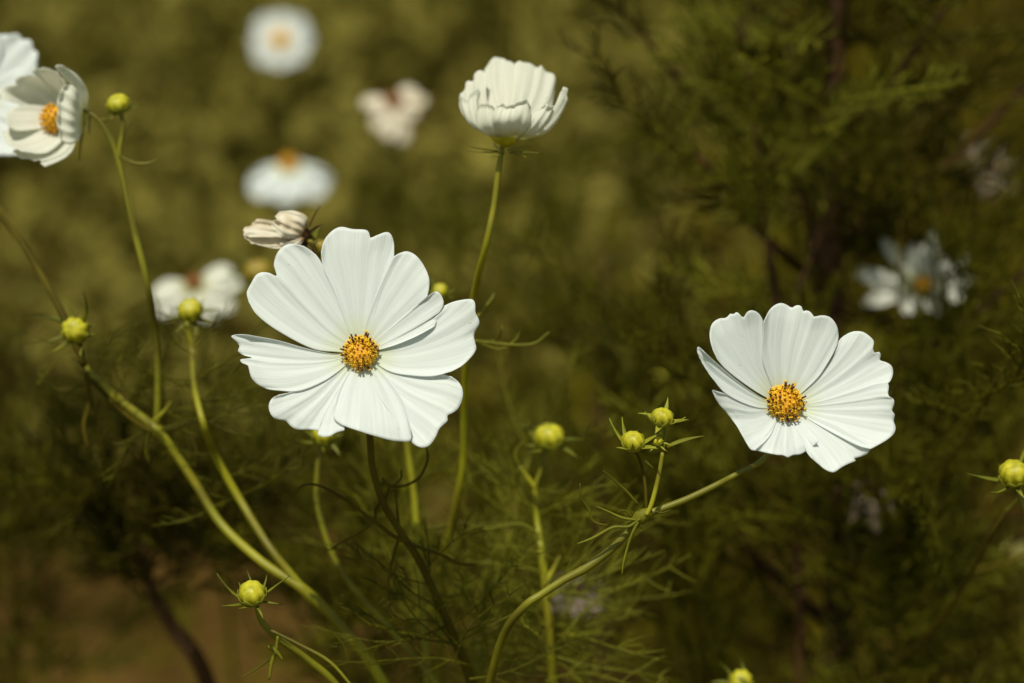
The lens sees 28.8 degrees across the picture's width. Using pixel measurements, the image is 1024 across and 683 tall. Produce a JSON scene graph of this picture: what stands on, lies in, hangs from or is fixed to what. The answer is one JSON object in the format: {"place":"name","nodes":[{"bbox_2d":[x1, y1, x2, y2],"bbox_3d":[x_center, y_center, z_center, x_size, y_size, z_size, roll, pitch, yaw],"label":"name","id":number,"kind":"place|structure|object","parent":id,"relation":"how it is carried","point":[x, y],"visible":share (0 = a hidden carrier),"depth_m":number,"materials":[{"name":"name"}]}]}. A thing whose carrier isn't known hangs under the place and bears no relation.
{"place":"outdoors","nodes":[
{"label":"outdoors","id":0,"kind":"place"},
{"bbox_2d":[0,0,1023,682],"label":"ground","id":1,"kind":"structure","parent":0,"point":[210,640],"depth_m":1.59,"materials":[{"name":"soil"}]},
{"bbox_2d":[0,33,37,155],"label":"cosmos flower","id":2,"kind":"object","parent":1,"relation":"on","point":[18,55],"visible":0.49,"depth_m":0.67,"materials":[{"name":"white plant"}]},
{"bbox_2d":[0,303,239,682],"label":"cosmos plant","id":3,"kind":"object","parent":1,"relation":"on","point":[23,537],"visible":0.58,"depth_m":0.91,"materials":[{"name":"green plant"}]},
{"bbox_2d":[0,314,363,682],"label":"cosmos plant","id":4,"kind":"object","parent":1,"relation":"on","point":[77,495],"visible":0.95,"depth_m":0.74,"materials":[{"name":"green plant"}]},
{"bbox_2d":[0,64,388,682],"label":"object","id":5,"kind":"object","parent":1,"relation":"on","point":[45,122],"visible":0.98,"depth_m":0.63,"materials":[{"name":"green plant"}]},
{"bbox_2d":[152,264,241,682],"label":"cosmos flower","id":6,"kind":"object","parent":1,"relation":"on","point":[215,286],"visible":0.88,"depth_m":0.86,"materials":[{"name":"beige plant"}]},
{"bbox_2d":[216,571,350,682],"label":"cosmos bud","id":7,"kind":"object","parent":1,"relation":"on","point":[252,593],"visible":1,"depth_m":0.58,"materials":[{"name":"green plant"}]},
{"bbox_2d":[251,11,317,538],"bbox_3d":[-0.162,-0.018,1.459,0.040,0.463,0.056,-12,30,-22],"label":"cosmos flower","id":8,"kind":"object","parent":1,"relation":"on","point":[282,40],"visible":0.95,"depth_m":1.35,"materials":[{"name":"white plant"}]},
{"bbox_2d":[246,154,332,682],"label":"cosmos flower","id":9,"kind":"object","parent":1,"relation":"on","point":[290,180],"visible":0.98,"depth_m":1.07,"materials":[{"name":"white plant"}]},
{"bbox_2d":[166,370,514,682],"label":"cosmos plant","id":10,"kind":"object","parent":1,"relation":"on","point":[310,578],"visible":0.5,"depth_m":0.77,"materials":[{"name":"green plant"}]},
{"bbox_2d":[226,250,459,682],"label":"cosmos bud","id":11,"kind":"object","parent":1,"relation":"on","point":[252,269],"visible":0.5,"depth_m":0.76,"materials":[{"name":"green plant"}]},
{"bbox_2d":[178,206,544,629],"bbox_3d":[-0.051,0.238,0.773,0.125,0.653,0.063,0,28,0],"label":"withered flower","id":12,"kind":"object","parent":1,"relation":"on","point":[286,228],"visible":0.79,"depth_m":0.68,"materials":[{"name":"green plant"}]},
{"bbox_2d":[294,430,439,682],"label":"cosmos bud","id":13,"kind":"object","parent":1,"relation":"on","point":[375,613],"visible":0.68,"depth_m":0.64,"materials":[{"name":"green plant"}]},
{"bbox_2d":[360,86,427,682],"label":"withered flower","id":14,"kind":"object","parent":1,"relation":"on","point":[392,113],"visible":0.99,"depth_m":1.00,"materials":[{"name":"white plant"}]},
{"bbox_2d":[0,0,815,540],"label":"ground cover","id":15,"kind":"object","parent":1,"relation":"on","point":[196,206],"visible":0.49,"depth_m":2.07,"materials":[{"name":"green plant"}]},
{"bbox_2d":[231,227,594,682],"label":"cosmos flower","id":16,"kind":"object","parent":1,"relation":"on","point":[365,304],"visible":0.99,"depth_m":0.57,"materials":[{"name":"white plant"}]},
{"bbox_2d":[403,278,458,682],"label":"cosmos bud","id":17,"kind":"object","parent":1,"relation":"on","point":[442,289],"visible":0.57,"depth_m":0.64,"materials":[{"name":"green plant"}]},
{"bbox_2d":[292,339,649,682],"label":"cosmos plant","id":18,"kind":"object","parent":1,"relation":"on","point":[465,578],"visible":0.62,"depth_m":0.67,"materials":[{"name":"green plant"}]},
{"bbox_2d":[420,57,567,682],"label":"cosmos flower","id":19,"kind":"object","parent":1,"relation":"on","point":[503,103],"visible":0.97,"depth_m":0.61,"materials":[{"name":"beige plant"}]},
{"bbox_2d":[337,0,683,682],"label":"cosmos plant","id":20,"kind":"object","parent":1,"relation":"on","point":[505,187],"visible":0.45,"depth_m":1.14,"materials":[{"name":"green plant"}]},
{"bbox_2d":[0,0,1023,682],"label":"undergrowth","id":21,"kind":"object","parent":1,"relation":"on","point":[482,386],"visible":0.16,"depth_m":1.59,"materials":[{"name":"green plant"}]},
{"bbox_2d":[401,417,695,682],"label":"cosmos bud","id":22,"kind":"object","parent":1,"relation":"on","point":[548,437],"visible":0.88,"depth_m":0.64,"materials":[{"name":"green plant"}]},
{"bbox_2d":[551,575,608,682],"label":"cosmos flower","id":23,"kind":"object","parent":1,"relation":"on","point":[558,597],"visible":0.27,"depth_m":0.80,"materials":[{"name":"white plant"}]},
{"bbox_2d":[321,0,861,682],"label":"cosmos plant","id":24,"kind":"object","parent":1,"relation":"on","point":[557,300],"visible":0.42,"depth_m":0.96,"materials":[{"name":"green plant"}]},
{"bbox_2d":[641,370,676,682],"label":"cosmos bud","id":25,"kind":"object","parent":1,"relation":"on","point":[659,666],"visible":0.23,"depth_m":0.88,"materials":[{"name":"green plant"}]},
{"bbox_2d":[486,303,895,682],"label":"cosmos flower","id":26,"kind":"object","parent":1,"relation":"on","point":[836,414],"visible":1,"depth_m":0.57,"materials":[{"name":"white plant"}]},
{"bbox_2d":[471,295,973,682],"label":"cosmos plant","id":27,"kind":"object","parent":1,"relation":"on","point":[674,486],"visible":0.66,"depth_m":0.78,"materials":[{"name":"green plant"}]},
{"bbox_2d":[710,661,762,682],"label":"cosmos bud","id":28,"kind":"object","parent":1,"relation":"on","point":[743,675],"visible":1,"depth_m":0.64,"materials":[{"name":"yellow plant"}]},
{"bbox_2d":[508,0,1023,682],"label":"cosmos plant","id":29,"kind":"object","parent":1,"relation":"on","point":[830,254],"visible":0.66,"depth_m":0.78,"materials":[{"name":"green plant"}]},
{"bbox_2d":[596,0,1023,682],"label":"cosmos plant","id":30,"kind":"object","parent":1,"relation":"on","point":[754,106],"visible":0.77,"depth_m":0.75,"materials":[{"name":"green plant"}]},
{"bbox_2d":[618,141,1023,682],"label":"cosmos plant","id":31,"kind":"object","parent":1,"relation":"on","point":[899,626],"visible":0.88,"depth_m":0.73,"materials":[{"name":"green plant"}]},
{"bbox_2d":[840,476,895,681],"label":"withered flower","id":32,"kind":"object","parent":1,"relation":"on","point":[873,510],"visible":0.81,"depth_m":0.73,"materials":[{"name":"plant"}]},
{"bbox_2d":[733,0,1023,682],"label":"cosmos plant","id":33,"kind":"object","parent":1,"relation":"on","point":[961,182],"visible":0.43,"depth_m":0.80,"materials":[{"name":"green plant"}]},
{"bbox_2d":[854,231,973,666],"bbox_3d":[0.165,0.208,0.925,0.040,0.565,0.053,18,33,30],"label":"cosmos flower","id":34,"kind":"object","parent":1,"relation":"on","point":[915,266],"visible":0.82,"depth_m":0.79,"materials":[{"name":"white plant"}]},
{"bbox_2d":[808,302,1023,682],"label":"cosmos plant","id":35,"kind":"object","parent":1,"relation":"on","point":[1010,625],"visible":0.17,"depth_m":0.89,"materials":[{"name":"green plant"}]},
{"bbox_2d":[907,138,1017,682],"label":"cosmos flower","id":36,"kind":"object","parent":1,"relation":"on","point":[998,162],"visible":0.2,"depth_m":1.12,"materials":[{"name":"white plant"}]},
{"bbox_2d":[958,303,991,681],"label":"cosmos bud","id":37,"kind":"object","parent":1,"relation":"on","point":[977,499],"visible":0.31,"depth_m":0.82,"materials":[{"name":"green plant"}]},
{"bbox_2d":[967,449,1023,510],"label":"cosmos bud","id":38,"kind":"object","parent":1,"relation":"on","point":[1011,473],"visible":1,"depth_m":0.59,"materials":[{"name":"yellow plant"}]},
{"bbox_2d":[982,523,1023,649],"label":"cosmos bud","id":39,"kind":"object","parent":1,"relation":"on","point":[1018,547],"visible":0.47,"depth_m":0.80,"materials":[{"name":"green plant"}]}
]}

